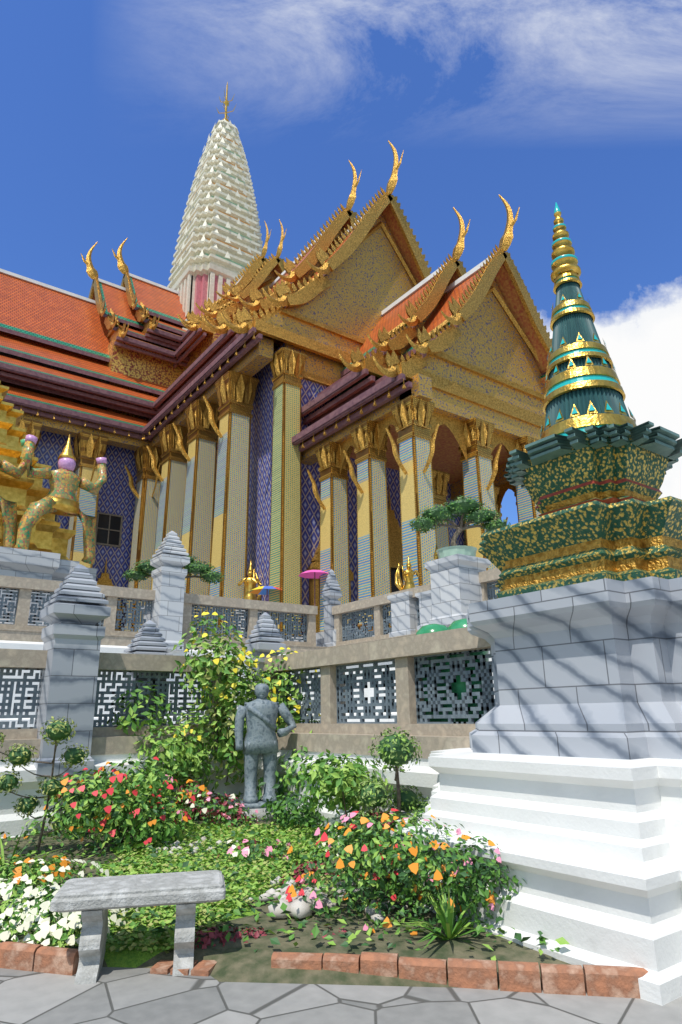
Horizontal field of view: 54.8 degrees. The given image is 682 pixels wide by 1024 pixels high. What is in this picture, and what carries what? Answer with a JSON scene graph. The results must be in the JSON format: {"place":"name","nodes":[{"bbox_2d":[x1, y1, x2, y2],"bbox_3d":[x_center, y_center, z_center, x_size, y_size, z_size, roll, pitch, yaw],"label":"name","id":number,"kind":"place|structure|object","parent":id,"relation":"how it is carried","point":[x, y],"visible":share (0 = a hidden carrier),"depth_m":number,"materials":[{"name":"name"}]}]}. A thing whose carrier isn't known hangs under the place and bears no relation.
{"place":"outdoors","nodes":[
{"label":"outdoors","id":0,"kind":"place"},
{"bbox_2d":[0,546,96,625],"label":"chedi marble base","id":1,"kind":"object","parent":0,"point":[16,562],"visible":0.26,"depth_m":16.03,"materials":[{"name":"white stone"}]},
{"bbox_2d":[0,434,106,563],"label":"chedi guardian yakshas","id":2,"kind":"object","parent":1,"relation":"on","point":[65,483],"visible":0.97,"depth_m":17.11,"materials":[{"name":"gold metal"}]},
{"bbox_2d":[16,417,145,630],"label":"wing column","id":3,"kind":"structure","parent":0,"point":[88,503],"depth_m":34.38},
{"bbox_2d":[14,323,149,450],"bbox_3d":[-19.446,-10.021,41.088,13.900,15.400,14.356,11,-21,-35],"label":"roof eave","id":4,"kind":"object","parent":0,"point":[74,430],"visible":0.23,"depth_m":35.03,"materials":[{"name":"wood"}]},
{"bbox_2d":[34,340,182,627],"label":"wing wall","id":5,"kind":"structure","parent":0,"point":[117,496],"depth_m":36.80,"materials":[{"name":"tile"}]},
{"bbox_2d":[55,512,122,625],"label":"wing window","id":6,"kind":"structure","parent":5,"relation":"in","point":[108,529],"depth_m":35.81,"materials":[{"name":"black glass"}]},
{"bbox_2d":[0,273,187,429],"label":"roof","id":7,"kind":"structure","parent":5,"relation":"on","point":[32,309],"depth_m":40.02,"materials":[{"name":"orange tile"}]},
{"bbox_2d":[0,268,179,304],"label":"roof ridge","id":8,"kind":"structure","parent":7,"relation":"on","point":[3,271],"depth_m":44.00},
{"bbox_2d":[0,293,199,441],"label":"wing fascia","id":9,"kind":"structure","parent":5,"relation":"attached to","point":[33,385],"depth_m":36.60,"materials":[{"name":"wood"}]},
{"bbox_2d":[236,610,260,637],"bbox_3d":[-3.586,4.876,25.678,0.826,2.189,0.826,11,-21,-35],"label":"kinnara pedestal","id":10,"kind":"object","parent":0,"point":[242,619],"depth_m":25.70,"materials":[{"name":"white stone"}]},
{"bbox_2d":[183,332,464,632],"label":"wing wall","id":11,"kind":"structure","parent":0,"point":[259,520],"depth_m":28.39,"materials":[{"name":"purple tile"}]},
{"bbox_2d":[131,347,540,637],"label":"wing column","id":12,"kind":"structure","parent":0,"point":[198,503],"depth_m":25.83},
{"bbox_2d":[287,629,388,646],"bbox_3d":[-2.148,8.076,33.282,14.600,0.501,31.550,11,-21,-35],"label":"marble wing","id":13,"kind":"object","parent":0,"point":[320,639],"visible":0.04,"depth_m":19.45,"materials":[{"name":"white stone"}]},
{"bbox_2d":[0,967,681,1023],"bbox_3d":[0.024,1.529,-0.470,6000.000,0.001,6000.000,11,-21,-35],"label":"ground","id":14,"kind":"structure","parent":0,"point":[116,995],"depth_m":3.81,"materials":[{"name":"stone"}]},
{"bbox_2d":[0,629,494,837],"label":"terrace wall","id":15,"kind":"structure","parent":14,"relation":"on","point":[423,777],"depth_m":9.16,"materials":[{"name":"white paint"}]},
{"bbox_2d":[0,381,75,559],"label":"gold chedi tiers","id":16,"kind":"object","parent":15,"relation":"on","point":[24,491],"visible":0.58,"depth_m":17.83,"materials":[{"name":"gold metal"}]},
{"bbox_2d":[34,564,110,776],"bbox_3d":[-3.835,2.151,9.312,0.775,2.880,0.775,11,-21,-35],"label":"post","id":17,"kind":"object","parent":15,"relation":"on","point":[74,611],"visible":0.94,"depth_m":9.06,"materials":[{"name":"grey stone"}]},
{"bbox_2d":[18,238,160,630],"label":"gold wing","id":18,"kind":"object","parent":15,"relation":"on","point":[142,314],"visible":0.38,"depth_m":41.68,"materials":[{"name":"gold metal"}]},
{"bbox_2d":[0,648,232,739],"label":"balustrade","id":19,"kind":"object","parent":15,"relation":"on","point":[21,658],"visible":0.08,"depth_m":9.64,"materials":[{"name":"stone"}]},
{"bbox_2d":[0,668,42,728],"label":"balustrade panel","id":20,"kind":"object","parent":19,"relation":"on","point":[22,698],"visible":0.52,"depth_m":9.00,"materials":[{"name":"ceramic"}]},
{"bbox_2d":[93,670,211,726],"bbox_3d":[-2.893,2.859,10.096,2.020,0.840,0.052,11,-21,-35],"label":"balustrade panel","id":21,"kind":"object","parent":19,"relation":"on","point":[128,681],"visible":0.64,"depth_m":10.01,"materials":[{"name":"ceramic"}]},
{"bbox_2d":[123,620,172,723],"bbox_3d":[-3.129,2.625,10.550,0.625,1.780,0.625,11,-21,-35],"label":"post","id":22,"kind":"object","parent":15,"relation":"on","point":[148,639],"visible":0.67,"depth_m":10.49,"materials":[{"name":"grey stone"}]},
{"bbox_2d":[0,575,317,645],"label":"balustrade","id":23,"kind":"object","parent":15,"relation":"on","point":[25,586],"visible":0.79,"depth_m":16.24,"materials":[{"name":"stone"}]},
{"bbox_2d":[0,588,18,624],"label":"balustrade panel","id":24,"kind":"object","parent":23,"relation":"on","point":[9,606],"visible":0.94,"depth_m":14.47,"materials":[{"name":"stone"}]},
{"bbox_2d":[28,590,105,625],"bbox_3d":[-6.313,2.285,15.198,1.717,0.840,0.052,11,-21,-35],"label":"balustrade panel","id":25,"kind":"object","parent":23,"relation":"on","point":[32,608],"visible":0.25,"depth_m":14.83,"materials":[{"name":"stone"}]},
{"bbox_2d":[115,598,151,631],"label":"balustrade panel","id":26,"kind":"object","parent":23,"relation":"on","point":[136,610],"visible":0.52,"depth_m":16.04,"materials":[{"name":"stone"}]},
{"bbox_2d":[191,604,247,637],"bbox_3d":[-3.220,2.907,17.378,1.717,0.840,0.052,11,-21,-35],"label":"balustrade panel","id":27,"kind":"object","parent":23,"relation":"on","point":[219,611],"visible":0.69,"depth_m":17.44,"materials":[{"name":"stone"}]},
{"bbox_2d":[258,610,306,641],"bbox_3d":[-1.674,3.218,18.468,1.717,0.840,0.052,11,-21,-35],"label":"balustrade panel","id":28,"kind":"object","parent":23,"relation":"on","point":[288,630],"visible":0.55,"depth_m":18.62,"materials":[{"name":"stone"}]},
{"bbox_2d":[141,605,193,623],"bbox_3d":[-4.584,2.943,17.259,1.062,0.962,1.062,11,-21,-35],"label":"bonsai pedestal","id":29,"kind":"object","parent":15,"relation":"on","point":[147,616],"visible":0.02,"depth_m":17.22,"materials":[{"name":"stone"}]},
{"bbox_2d":[122,554,223,584],"bbox_3d":[-4.484,1.784,17.601,2.763,1.453,1.055,-2,-17,3],"label":"bonsai","id":30,"kind":"object","parent":29,"relation":"on","point":[205,572],"visible":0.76,"depth_m":17.49,"materials":[{"name":"green plant"}]},
{"bbox_2d":[150,531,189,650],"bbox_3d":[-4.325,1.934,16.489,0.750,3.030,0.750,11,-21,-35],"label":"tall post","id":31,"kind":"object","parent":15,"relation":"on","point":[169,560],"visible":0.94,"depth_m":16.25,"materials":[{"name":"stone"}]},
{"bbox_2d":[238,560,261,599],"bbox_3d":[-3.636,2.938,26.492,1.317,1.995,1.504,11,-21,-35],"label":"golden statue","id":32,"kind":"object","parent":15,"relation":"on","point":[250,581],"visible":0.74,"depth_m":26.11,"materials":[{"name":"gold metal"}]},
{"bbox_2d":[243,612,285,730],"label":"stone pillar","id":33,"kind":"structure","parent":15,"relation":"on","point":[265,639],"depth_m":11.09,"materials":[{"name":"grey stone"}]},
{"bbox_2d":[322,569,341,646],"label":"stone pillar","id":34,"kind":"structure","parent":15,"relation":"on","point":[331,594],"depth_m":19.35,"materials":[{"name":"grey stone"}]},
{"bbox_2d":[124,140,551,632],"bbox_3d":[-1.028,-7.411,36.113,17.267,30.533,27.402,11,-21,-35],"label":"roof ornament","id":35,"kind":"object","parent":15,"relation":"on","point":[279,298],"visible":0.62,"depth_m":27.49,"materials":[{"name":"gold metal"}]},
{"bbox_2d":[167,120,262,354],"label":"prang tower","id":36,"kind":"structure","parent":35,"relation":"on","point":[194,277],"depth_m":49.87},
{"bbox_2d":[170,119,256,275],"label":"tower ornaments","id":37,"kind":"object","parent":36,"relation":"attached to","point":[228,196],"visible":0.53,"depth_m":51.04},
{"bbox_2d":[217,82,235,121],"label":"spire finial","id":38,"kind":"object","parent":36,"relation":"on","point":[226,102],"visible":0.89,"depth_m":56.32,"materials":[{"name":"gold metal"}]},
{"bbox_2d":[249,586,279,612],"bbox_3d":[-2.782,3.936,24.653,1.293,2.358,1.293,3,-18,-13],"label":"parasol","id":39,"kind":"object","parent":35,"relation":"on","point":[262,590],"visible":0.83,"depth_m":25.06,"materials":[{"name":"multicoloured fabric"}]},
{"bbox_2d":[299,570,328,605],"bbox_3d":[-0.936,3.405,23.603,1.146,2.701,1.146,-11,-20,29],"label":"parasol","id":40,"kind":"object","parent":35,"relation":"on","point":[315,574],"visible":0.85,"depth_m":24.15,"materials":[{"name":"pink fabric"}]},
{"bbox_2d":[139,204,548,483],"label":"roof","id":41,"kind":"structure","parent":35,"relation":"attached to","point":[217,353],"depth_m":27.99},
{"bbox_2d":[150,213,545,500],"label":"gable","id":42,"kind":"structure","parent":35,"relation":"attached to","point":[370,280],"depth_m":27.80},
{"bbox_2d":[235,214,496,315],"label":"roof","id":43,"kind":"structure","parent":35,"relation":"attached to","point":[449,288],"depth_m":30.14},
{"bbox_2d":[390,569,402,592],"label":"doorway","id":44,"kind":"structure","parent":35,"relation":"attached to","point":[394,588],"depth_m":28.66,"materials":[{"name":"black"}]},
{"bbox_2d":[263,231,545,396],"bbox_3d":[-1.482,-9.755,37.427,14.800,19.100,26.670,11,-21,-35],"label":"roof","id":45,"kind":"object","parent":35,"relation":"attached to","point":[389,321],"visible":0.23,"depth_m":28.56,"materials":[{"name":"orange tile"}]},
{"bbox_2d":[264,627,490,736],"bbox_3d":[0.378,2.391,8.930,0.400,1.170,5.290,11,-21,-35],"label":"balustrade","id":46,"kind":"object","parent":15,"relation":"on","point":[403,652],"visible":0.38,"depth_m":8.36,"materials":[{"name":"stone"}]},
{"bbox_2d":[276,667,320,723],"bbox_3d":[-0.609,2.854,10.196,0.052,0.840,1.471,11,-21,-35],"label":"lattice panel","id":47,"kind":"object","parent":46,"relation":"attached to","point":[315,685],"visible":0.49,"depth_m":10.04,"materials":[{"name":"ceramic"}]},
{"bbox_2d":[336,659,396,723],"bbox_3d":[0.378,2.443,8.913,0.052,0.840,1.471,11,-21,-35],"label":"lattice panel","id":48,"kind":"object","parent":46,"relation":"on","point":[350,681],"visible":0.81,"depth_m":8.93,"materials":[{"name":"ceramic"}]},
{"bbox_2d":[414,648,494,723],"bbox_3d":[1.365,2.033,7.630,0.052,0.840,1.471,11,-21,-35],"label":"lattice panel","id":49,"kind":"object","parent":46,"relation":"attached to","point":[484,700],"visible":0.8,"depth_m":7.68,"materials":[{"name":"ceramic"}]},
{"bbox_2d":[387,591,419,636],"bbox_3d":[1.783,2.656,16.842,0.826,1.074,0.826,11,-21,-35],"label":"stone pedestal","id":50,"kind":"object","parent":15,"relation":"on","point":[404,609],"visible":0.56,"depth_m":16.55,"materials":[{"name":"grey stone"}]},
{"bbox_2d":[395,555,419,590],"bbox_3d":[1.683,1.679,17.273,0.550,1.050,0.879,11,-21,-35],"label":"golden statue","id":51,"kind":"object","parent":50,"relation":"on","point":[408,574],"visible":0.94,"depth_m":17.12,"materials":[{"name":"metal"}]},
{"bbox_2d":[332,568,500,645],"bbox_3d":[8.661,-0.286,7.795,0.400,1.170,29.640,11,-21,-35],"label":"balustrade","id":52,"kind":"object","parent":15,"relation":"on","point":[379,601],"visible":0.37,"depth_m":17.58,"materials":[{"name":"stone"}]},
{"bbox_2d":[342,607,374,640],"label":"balustrade panel","id":53,"kind":"object","parent":52,"relation":"on","point":[349,625],"visible":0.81,"depth_m":18.39,"materials":[{"name":"stone"}]},
{"bbox_2d":[382,598,419,634],"bbox_3d":[1.611,2.697,16.942,0.052,0.842,1.636,11,-21,-35],"label":"balustrade panel","id":54,"kind":"object","parent":52,"relation":"on","point":[387,616],"visible":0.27,"depth_m":17.40,"materials":[{"name":"stone"}]},
{"bbox_2d":[487,581,500,599],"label":"balustrade panel","id":55,"kind":"object","parent":52,"relation":"on","point":[491,592],"visible":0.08,"depth_m":14.69,"materials":[{"name":"stone"}]},
{"bbox_2d":[425,543,437,570],"bbox_3d":[2.436,1.350,15.789,0.995,1.208,0.672,11,-21,-35],"label":"golden statue","id":56,"kind":"object","parent":15,"relation":"on","point":[435,555],"visible":0.13,"depth_m":15.71,"materials":[{"name":"gold metal"}]},
{"bbox_2d":[416,624,454,721],"bbox_3d":[1.219,2.114,8.396,0.500,1.360,0.500,11,-21,-35],"label":"green lamp cover","id":57,"kind":"object","parent":15,"relation":"on","point":[429,628],"visible":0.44,"depth_m":8.22,"materials":[{"name":"green plastic"}]},
{"bbox_2d":[425,554,490,626],"bbox_3d":[2.695,1.847,14.980,1.062,1.498,1.062,11,-21,-35],"label":"pedestal","id":58,"kind":"object","parent":15,"relation":"on","point":[456,589],"visible":0.7,"depth_m":14.66,"materials":[{"name":"stone"}]},
{"bbox_2d":[409,495,510,558],"bbox_3d":[2.777,0.394,15.430,2.388,1.542,1.027,-1,-17,1],"label":"bonsai","id":59,"kind":"object","parent":58,"relation":"on","point":[469,508],"visible":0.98,"depth_m":15.30,"materials":[{"name":"green plant"}]},
{"bbox_2d":[447,618,488,721],"bbox_3d":[1.556,1.974,7.958,0.500,1.360,0.500,11,-21,-35],"label":"green lamp cover","id":60,"kind":"object","parent":15,"relation":"on","point":[458,687],"visible":0.28,"depth_m":7.78,"materials":[{"name":"plastic"}]},
{"bbox_2d":[0,805,585,990],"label":"garden bed","id":61,"kind":"object","parent":14,"relation":"on","point":[239,960],"visible":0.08,"depth_m":4.63,"materials":[{"name":"green plant"}]},
{"bbox_2d":[0,828,61,874],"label":"spiky plant","id":62,"kind":"object","parent":61,"relation":"on","point":[2,853],"visible":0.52,"depth_m":6.58,"materials":[{"name":"green plant"}]},
{"bbox_2d":[0,854,85,886],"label":"marigold","id":63,"kind":"object","parent":61,"relation":"on","point":[63,862],"visible":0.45,"depth_m":6.13,"materials":[{"name":"orange plant"}]},
{"bbox_2d":[0,716,92,850],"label":"topiary","id":64,"kind":"object","parent":61,"relation":"on","point":[58,731],"visible":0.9,"depth_m":7.32,"materials":[{"name":"green plant"}]},
{"bbox_2d":[1,889,127,947],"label":"flowers","id":65,"kind":"object","parent":61,"relation":"on","point":[43,934],"visible":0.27,"depth_m":4.75,"materials":[{"name":"leaf"},{"name":"white petal"},{"name":"light leaf"}]},
{"bbox_2d":[3,766,133,838],"bbox_3d":[-3.343,3.875,8.593,1.736,1.077,1.403,-7,-18,19],"label":"shrub","id":66,"kind":"object","parent":61,"relation":"on","point":[76,824],"visible":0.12,"depth_m":8.22,"materials":[{"name":"green plant"}]},
{"bbox_2d":[0,856,140,942],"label":"flowers","id":67,"kind":"object","parent":61,"relation":"on","point":[7,894],"visible":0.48,"depth_m":5.21,"materials":[{"name":"white plant"}]},
{"bbox_2d":[37,757,199,852],"bbox_3d":[-2.497,3.459,7.549,1.792,1.232,1.385,6,-18,-21],"label":"flowering shrub","id":68,"kind":"object","parent":61,"relation":"on","point":[138,817],"visible":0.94,"depth_m":7.35,"materials":[{"name":"green plant"}]},
{"bbox_2d":[50,870,225,984],"bbox_3d":[-1.375,2.820,4.522,1.120,0.510,0.510,3,-17,-11],"label":"stone bench","id":69,"kind":"object","parent":61,"relation":"on","point":[93,900],"visible":1,"depth_m":4.39,"materials":[{"name":"stone"}]},
{"bbox_2d":[96,681,190,739],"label":"shrub","id":70,"kind":"object","parent":61,"relation":"on","point":[124,723],"visible":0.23,"depth_m":9.68,"materials":[{"name":"green plant"}]},
{"bbox_2d":[112,774,186,829],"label":"pink flower shrub","id":71,"kind":"object","parent":61,"relation":"on","point":[163,795],"visible":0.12,"depth_m":8.26,"materials":[{"name":"green plant"}]},
{"bbox_2d":[128,721,216,796],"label":"shrub","id":72,"kind":"object","parent":61,"relation":"on","point":[185,756],"visible":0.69,"depth_m":9.29,"materials":[{"name":"green plant"}]},
{"bbox_2d":[172,779,208,819],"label":"flowering shrub","id":73,"kind":"object","parent":61,"relation":"on","point":[189,792],"visible":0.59,"depth_m":8.89,"materials":[{"name":"green plant"}]},
{"bbox_2d":[194,926,234,948],"bbox_3d":[-1.022,3.137,4.790,0.679,0.232,0.490,-1,-17,-1],"label":"maroon cover","id":74,"kind":"object","parent":61,"relation":"on","point":[207,941],"visible":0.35,"depth_m":4.67,"materials":[{"name":"red plant"}]},
{"bbox_2d":[184,790,258,826],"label":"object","id":75,"kind":"object","parent":61,"relation":"on","point":[231,810],"visible":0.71,"depth_m":8.56,"materials":[{"name":"green plant"}]},
{"bbox_2d":[171,612,275,797],"bbox_3d":[-1.898,3.096,10.159,1.772,2.989,1.808,11,-21,-35],"label":"yellow flower shrub","id":76,"kind":"object","parent":61,"relation":"on","point":[234,682],"visible":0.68,"depth_m":9.84,"materials":[{"name":"green plant"}]},
{"bbox_2d":[222,926,266,942],"bbox_3d":[-0.688,3.142,4.750,0.538,0.246,0.633,11,-21,-35],"label":"maroon cover","id":77,"kind":"object","parent":61,"relation":"on","point":[255,935],"visible":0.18,"depth_m":4.75,"materials":[{"name":"red plant"}]},
{"bbox_2d":[215,838,304,862],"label":"flowers","id":78,"kind":"object","parent":61,"relation":"on","point":[266,855],"visible":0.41,"depth_m":6.83,"materials":[{"name":"green plant"}]},
{"bbox_2d":[234,684,296,821],"bbox_3d":[-1.052,3.334,9.210,0.886,1.807,0.550,4,-18,-14],"label":"garden statue","id":79,"kind":"object","parent":61,"relation":"on","point":[260,713],"visible":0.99,"depth_m":9.12,"materials":[{"name":"stone"}]},
{"bbox_2d":[155,836,408,921],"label":"garden pebbles","id":80,"kind":"object","parent":61,"relation":"on","point":[298,907],"visible":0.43,"depth_m":5.29,"materials":[{"name":"white stone"}]},
{"bbox_2d":[247,647,320,732],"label":"yellow flower shrub","id":81,"kind":"object","parent":61,"relation":"on","point":[279,684],"visible":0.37,"depth_m":10.20,"materials":[{"name":"green plant"}]},
{"bbox_2d":[256,730,312,805],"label":"green shrub","id":82,"kind":"object","parent":61,"relation":"on","point":[283,788],"visible":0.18,"depth_m":9.17,"materials":[{"name":"green plant"}]},
{"bbox_2d":[0,800,569,959],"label":"ground cover plants","id":83,"kind":"object","parent":61,"relation":"on","point":[132,924],"visible":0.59,"depth_m":6.15,"materials":[{"name":"green plant"}]},
{"bbox_2d":[261,792,326,827],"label":"shrub under statue","id":84,"kind":"object","parent":61,"relation":"on","point":[278,806],"visible":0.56,"depth_m":8.30,"materials":[{"name":"green plant"}]},
{"bbox_2d":[280,861,334,885],"bbox_3d":[-0.363,3.491,6.106,0.641,0.490,0.592,-4,-17,9],"label":"maroon coleus","id":85,"kind":"object","parent":61,"relation":"on","point":[302,871],"visible":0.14,"depth_m":6.07,"materials":[{"name":"red plant"}]},
{"bbox_2d":[0,941,647,998],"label":"brick edging","id":86,"kind":"object","parent":61,"relation":"on","point":[595,980],"visible":0.82,"depth_m":4.08,"materials":[{"name":"brick"}]},
{"bbox_2d":[310,925,346,937],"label":"ground cover plants","id":87,"kind":"object","parent":61,"relation":"on","point":[331,929],"visible":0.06,"depth_m":4.75,"materials":[{"name":"red plant"}]},
{"bbox_2d":[284,749,393,827],"bbox_3d":[0.022,3.301,7.681,1.240,1.016,1.601,-5,-17,12],"label":"green shrub","id":88,"kind":"object","parent":61,"relation":"on","point":[342,787],"visible":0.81,"depth_m":7.43,"materials":[{"name":"green plant"}]},
{"bbox_2d":[317,817,367,855],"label":"flowering shrub","id":89,"kind":"object","parent":61,"relation":"on","point":[330,821],"visible":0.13,"depth_m":7.42,"materials":[{"name":"green plant"}]},
{"bbox_2d":[360,809,394,847],"bbox_3d":[0.494,3.454,7.129,0.627,0.414,0.764,11,-21,-35],"label":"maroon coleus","id":90,"kind":"object","parent":61,"relation":"on","point":[389,823],"visible":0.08,"depth_m":7.05,"materials":[{"name":"red plant"}]},
{"bbox_2d":[332,727,428,859],"bbox_3d":[0.514,2.889,6.727,1.202,1.326,0.722,11,-21,-35],"label":"topiary","id":91,"kind":"object","parent":61,"relation":"on","point":[395,750],"visible":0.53,"depth_m":6.67,"materials":[{"name":"green plant"}]},
{"bbox_2d":[285,808,480,935],"bbox_3d":[0.389,2.957,5.356,1.794,0.988,1.805,11,-21,-35],"label":"lantana bush","id":92,"kind":"object","parent":61,"relation":"on","point":[389,855],"visible":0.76,"depth_m":5.12,"materials":[{"name":"green plant"}]},
{"bbox_2d":[380,807,430,866],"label":"shrub","id":93,"kind":"object","parent":61,"relation":"on","point":[415,817],"visible":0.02,"depth_m":6.18,"materials":[{"name":"green plant"}]},
{"bbox_2d":[396,881,506,947],"bbox_3d":[0.733,2.816,4.676,0.808,0.386,0.714,11,-21,-35],"label":"spiky plant","id":94,"kind":"object","parent":61,"relation":"on","point":[446,913],"visible":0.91,"depth_m":4.60,"materials":[{"name":"green plant"}]},
{"bbox_2d":[418,834,526,930],"bbox_3d":[0.992,2.806,5.000,0.793,0.681,0.999,-1,-17,0],"label":"lantana bush","id":95,"kind":"object","parent":61,"relation":"on","point":[486,899],"visible":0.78,"depth_m":4.78,"materials":[{"name":"green plant"}]},
{"bbox_2d":[390,748,681,1005],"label":"white monument plinth","id":96,"kind":"structure","parent":14,"relation":"on","point":[590,854],"depth_m":4.58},
{"bbox_2d":[466,576,681,759],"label":"marble monument base","id":97,"kind":"object","parent":96,"relation":"on","point":[591,669],"visible":1,"depth_m":5.46,"materials":[{"name":"grey stone"}]},
{"bbox_2d":[478,430,681,598],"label":"monument mosaic tiers","id":98,"kind":"object","parent":97,"relation":"on","point":[605,511],"visible":0.84,"depth_m":6.20,"materials":[{"name":"green tile"}]},
{"bbox_2d":[544,281,629,430],"bbox_3d":[2.661,-1.626,7.383,1.040,2.330,1.040,11,-21,-35],"label":"monument cone","id":99,"kind":"object","parent":98,"relation":"on","point":[568,327],"visible":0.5,"depth_m":7.12,"materials":[{"name":"teal ceramic"}]},
{"bbox_2d":[540,269,636,438],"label":"monument cone bands","id":100,"kind":"object","parent":99,"relation":"attached to","point":[569,380],"visible":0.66,"depth_m":7.04,"materials":[{"name":"gold metal"}]},
{"bbox_2d":[551,202,580,282],"bbox_3d":[2.636,-3.260,7.886,0.340,1.090,0.340,11,-21,-35],"label":"monument finial","id":101,"kind":"object","parent":100,"relation":"on","point":[564,258],"visible":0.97,"depth_m":7.76,"materials":[{"name":"gold metal"}]},
{"bbox_2d":[504,421,681,488],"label":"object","id":102,"kind":"object","parent":98,"relation":"attached to","point":[662,441],"visible":0.59,"depth_m":6.44,"materials":[{"name":"green tile"}]},
{"bbox_2d":[0,0,681,525],"label":"sky","id":103,"kind":"structure","parent":0,"point":[108,108],"materials":[{"name":"blue"}]},
{"bbox_2d":[415,590,432,629],"bbox_3d":[2.331,2.307,15.373,0.826,0.862,0.826,11,-21,-35],"label":"pedestal","id":104,"kind":"object","parent":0,"point":[425,605],"visible":0.33,"depth_m":15.30,"materials":[{"name":"grey stone"}]}
]}

